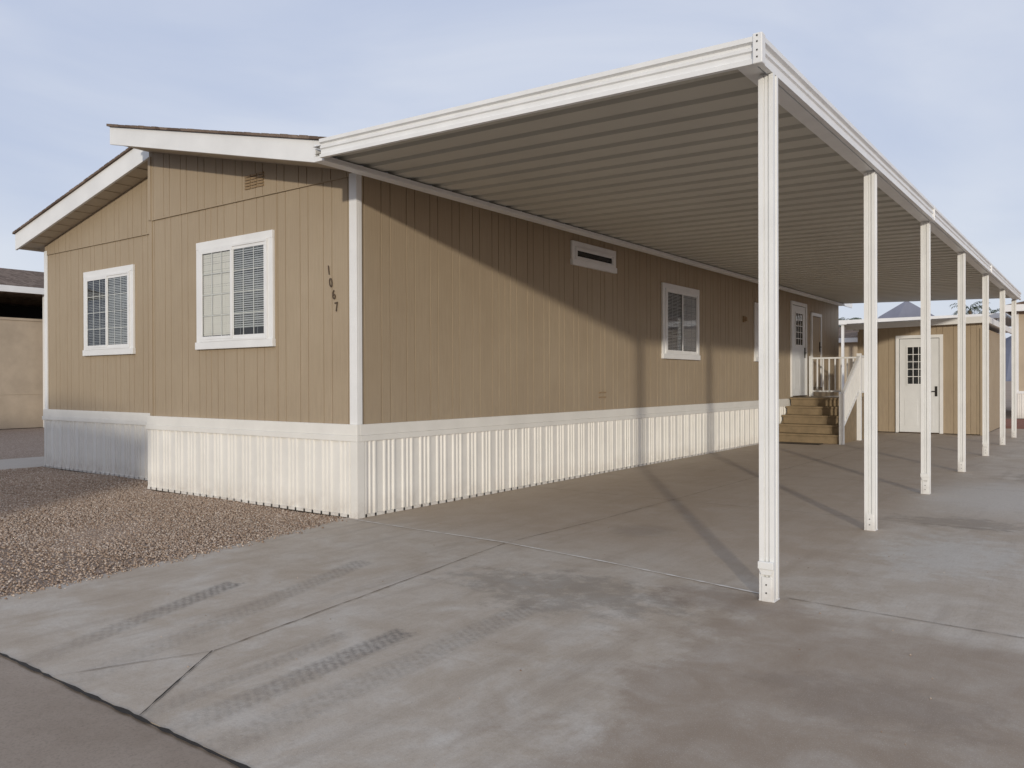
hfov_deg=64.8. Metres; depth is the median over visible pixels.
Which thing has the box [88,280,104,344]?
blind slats
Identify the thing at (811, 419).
entry deck
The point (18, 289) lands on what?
fascia and posts
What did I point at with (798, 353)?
leaf
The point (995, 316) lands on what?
neighbor carport
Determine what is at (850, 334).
roof
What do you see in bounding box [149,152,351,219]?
gable siding
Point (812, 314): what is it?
frame
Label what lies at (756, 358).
trim
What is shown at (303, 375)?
front siding
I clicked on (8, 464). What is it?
side walkway
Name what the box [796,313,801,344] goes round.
dark window
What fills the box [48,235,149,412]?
front siding recessed
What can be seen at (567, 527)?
control joint
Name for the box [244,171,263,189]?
gable vent
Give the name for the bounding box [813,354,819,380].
leaf panels
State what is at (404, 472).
skirt side
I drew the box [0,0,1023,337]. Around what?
sky
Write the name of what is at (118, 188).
roof deck
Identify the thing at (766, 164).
carport
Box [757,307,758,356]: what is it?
vinyl sash
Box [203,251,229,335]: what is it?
blind slats
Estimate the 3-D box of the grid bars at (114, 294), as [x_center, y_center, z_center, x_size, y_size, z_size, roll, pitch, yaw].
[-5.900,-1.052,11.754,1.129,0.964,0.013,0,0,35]
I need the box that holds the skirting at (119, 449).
[44,420,147,477]
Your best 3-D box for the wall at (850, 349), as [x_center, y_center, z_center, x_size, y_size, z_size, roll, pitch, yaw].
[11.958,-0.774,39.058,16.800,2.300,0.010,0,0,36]
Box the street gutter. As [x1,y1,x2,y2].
[0,655,239,767]
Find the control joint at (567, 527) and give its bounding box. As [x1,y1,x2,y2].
[61,435,1022,674]
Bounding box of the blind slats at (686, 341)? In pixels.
[681,295,695,350]
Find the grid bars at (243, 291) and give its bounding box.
[203,246,263,335]
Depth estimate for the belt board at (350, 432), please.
9.70 m
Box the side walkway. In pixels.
[0,456,43,469]
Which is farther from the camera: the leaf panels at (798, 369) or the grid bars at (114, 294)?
the leaf panels at (798, 369)
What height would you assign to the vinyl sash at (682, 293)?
1.100 m
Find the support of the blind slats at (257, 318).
attached to the vinyl sash at (231, 248)
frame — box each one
[790,300,806,396]
[810,312,821,386]
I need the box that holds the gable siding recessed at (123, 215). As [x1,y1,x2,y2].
[45,177,148,253]
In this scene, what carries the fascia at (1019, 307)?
attached to the wall at (1021, 350)
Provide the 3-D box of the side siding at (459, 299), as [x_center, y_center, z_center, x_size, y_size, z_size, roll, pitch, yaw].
[3.745,-0.895,15.155,0.010,2.560,17.800,0,0,36]
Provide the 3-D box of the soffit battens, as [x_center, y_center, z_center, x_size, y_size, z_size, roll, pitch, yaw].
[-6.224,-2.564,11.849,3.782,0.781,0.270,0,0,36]
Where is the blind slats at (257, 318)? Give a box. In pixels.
[234,245,263,334]
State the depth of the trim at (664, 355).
13.59 m
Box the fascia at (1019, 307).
[1005,304,1023,393]
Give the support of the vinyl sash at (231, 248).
attached to the trim at (270, 341)
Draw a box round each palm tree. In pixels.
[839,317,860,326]
[950,301,990,314]
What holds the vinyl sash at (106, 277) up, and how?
attached to the trim at (132, 348)
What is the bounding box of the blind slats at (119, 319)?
[108,276,126,344]
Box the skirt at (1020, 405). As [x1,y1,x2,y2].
[1017,394,1023,418]
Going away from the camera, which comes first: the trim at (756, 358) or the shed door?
the trim at (756, 358)
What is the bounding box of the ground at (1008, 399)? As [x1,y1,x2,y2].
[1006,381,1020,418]
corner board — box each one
[44,251,48,408]
[349,173,361,424]
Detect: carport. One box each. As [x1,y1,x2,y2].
[314,32,1020,602]
[839,313,1010,389]
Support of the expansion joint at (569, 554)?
on the driveway
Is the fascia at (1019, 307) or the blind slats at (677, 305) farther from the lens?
the fascia at (1019, 307)
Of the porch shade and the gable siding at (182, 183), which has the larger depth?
the porch shade
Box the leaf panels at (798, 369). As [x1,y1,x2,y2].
[794,361,803,388]
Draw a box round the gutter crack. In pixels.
[0,650,250,767]
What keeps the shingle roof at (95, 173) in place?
on the roof deck at (285, 162)
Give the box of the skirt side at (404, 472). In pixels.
[364,406,786,513]
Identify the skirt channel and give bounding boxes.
[43,443,758,517]
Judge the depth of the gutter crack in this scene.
3.32 m
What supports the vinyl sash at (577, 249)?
attached to the trim at (582, 263)
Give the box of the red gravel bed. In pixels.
[999,419,1023,428]
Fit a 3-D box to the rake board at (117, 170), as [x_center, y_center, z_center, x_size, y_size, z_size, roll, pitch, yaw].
[-0.913,-2.752,18.865,4.250,1.130,17.950,0,0,36]
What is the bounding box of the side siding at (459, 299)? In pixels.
[362,175,838,423]
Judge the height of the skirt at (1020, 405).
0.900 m
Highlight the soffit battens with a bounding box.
[22,168,147,249]
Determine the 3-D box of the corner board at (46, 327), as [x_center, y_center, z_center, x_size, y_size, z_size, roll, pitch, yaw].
[-7.481,-0.864,12.955,0.095,2.535,0.020,0,0,36]
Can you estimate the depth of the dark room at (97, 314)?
11.87 m
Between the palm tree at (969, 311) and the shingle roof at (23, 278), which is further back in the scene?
the palm tree at (969, 311)
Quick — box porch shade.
[0,304,42,318]
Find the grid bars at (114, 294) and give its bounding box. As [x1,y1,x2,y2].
[88,277,126,343]
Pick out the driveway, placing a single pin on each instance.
(624, 664)
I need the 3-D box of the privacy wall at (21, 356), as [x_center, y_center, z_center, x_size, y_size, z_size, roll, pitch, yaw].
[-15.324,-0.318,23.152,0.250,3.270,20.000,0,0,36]
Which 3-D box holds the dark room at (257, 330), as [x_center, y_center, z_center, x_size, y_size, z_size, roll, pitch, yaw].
[-3.158,-1.040,9.179,1.219,1.039,0.002,0,0,36]
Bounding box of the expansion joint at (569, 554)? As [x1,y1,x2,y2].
[348,518,757,592]
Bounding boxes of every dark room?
[89,276,126,345]
[203,246,263,336]
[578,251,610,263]
[668,293,695,351]
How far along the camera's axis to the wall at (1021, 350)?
27.99 m
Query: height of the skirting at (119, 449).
0.760 m
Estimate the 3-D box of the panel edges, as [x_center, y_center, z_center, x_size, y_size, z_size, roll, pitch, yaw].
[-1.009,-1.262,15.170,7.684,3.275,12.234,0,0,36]
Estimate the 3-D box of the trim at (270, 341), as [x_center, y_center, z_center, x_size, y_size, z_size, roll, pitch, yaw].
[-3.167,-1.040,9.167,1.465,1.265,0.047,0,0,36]
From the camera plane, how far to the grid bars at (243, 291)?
9.04 m
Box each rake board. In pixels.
[15,148,148,251]
[110,127,851,307]
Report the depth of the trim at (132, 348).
11.49 m
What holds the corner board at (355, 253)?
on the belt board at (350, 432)
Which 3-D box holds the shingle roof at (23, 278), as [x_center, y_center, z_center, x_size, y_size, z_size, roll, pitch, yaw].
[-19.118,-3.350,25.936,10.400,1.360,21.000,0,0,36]
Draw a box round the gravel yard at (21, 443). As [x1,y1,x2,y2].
[0,427,347,596]
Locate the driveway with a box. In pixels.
[0,428,1023,767]
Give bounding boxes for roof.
[0,268,43,306]
[12,147,132,233]
[106,124,324,139]
[839,327,858,337]
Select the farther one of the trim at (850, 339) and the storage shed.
the trim at (850, 339)
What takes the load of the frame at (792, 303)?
attached to the side siding at (459, 299)
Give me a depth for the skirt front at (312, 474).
8.90 m
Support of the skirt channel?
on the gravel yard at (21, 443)
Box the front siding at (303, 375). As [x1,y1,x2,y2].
[153,177,349,423]
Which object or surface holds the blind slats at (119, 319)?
attached to the vinyl sash at (106, 277)
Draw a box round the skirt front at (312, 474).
[149,429,350,517]
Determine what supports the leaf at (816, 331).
attached to the frame at (812, 314)
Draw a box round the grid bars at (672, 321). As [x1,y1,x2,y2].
[668,293,695,350]
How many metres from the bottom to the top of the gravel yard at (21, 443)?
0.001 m
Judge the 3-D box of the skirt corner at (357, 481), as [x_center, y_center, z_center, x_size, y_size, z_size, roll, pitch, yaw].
[-2.934,0.952,9.284,3.880,0.770,0.500,0,0,36]
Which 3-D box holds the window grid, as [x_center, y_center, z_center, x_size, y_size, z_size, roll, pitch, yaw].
[6.898,-1.314,19.370,0.018,0.810,0.590,0,0,36]
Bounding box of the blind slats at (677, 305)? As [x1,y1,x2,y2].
[668,292,681,349]
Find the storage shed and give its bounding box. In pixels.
[846,316,1010,434]
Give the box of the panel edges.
[47,157,675,417]
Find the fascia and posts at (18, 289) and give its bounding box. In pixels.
[0,285,44,427]
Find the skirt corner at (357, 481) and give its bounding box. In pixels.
[148,429,364,518]
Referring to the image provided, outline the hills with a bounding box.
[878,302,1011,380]
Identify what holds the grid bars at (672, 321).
attached to the vinyl sash at (682, 293)
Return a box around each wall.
[0,317,42,428]
[839,342,857,389]
[1016,311,1023,390]
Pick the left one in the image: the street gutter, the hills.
the street gutter
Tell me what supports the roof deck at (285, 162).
on the far walls
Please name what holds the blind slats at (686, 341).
attached to the vinyl sash at (682, 293)
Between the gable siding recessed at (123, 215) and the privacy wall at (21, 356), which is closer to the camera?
the gable siding recessed at (123, 215)
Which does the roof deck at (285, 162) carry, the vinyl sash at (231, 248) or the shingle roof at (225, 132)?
the shingle roof at (225, 132)
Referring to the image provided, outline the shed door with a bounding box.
[896,334,942,433]
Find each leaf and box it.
[793,305,804,395]
[813,317,819,386]
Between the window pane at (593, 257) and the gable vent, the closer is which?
the gable vent
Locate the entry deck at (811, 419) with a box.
[779,353,863,444]
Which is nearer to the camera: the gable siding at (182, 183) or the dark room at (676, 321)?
the gable siding at (182, 183)
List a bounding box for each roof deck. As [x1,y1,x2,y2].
[20,160,147,251]
[126,146,340,169]
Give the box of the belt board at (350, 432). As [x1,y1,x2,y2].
[42,396,838,441]
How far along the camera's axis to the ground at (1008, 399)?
53.32 m
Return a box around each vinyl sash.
[85,271,129,349]
[199,238,267,341]
[575,246,613,267]
[665,288,698,354]
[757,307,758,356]
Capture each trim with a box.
[82,264,135,355]
[195,230,275,349]
[570,240,616,273]
[661,282,700,359]
[754,302,758,361]
[839,338,857,393]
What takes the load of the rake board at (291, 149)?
attached to the roof deck at (285, 162)

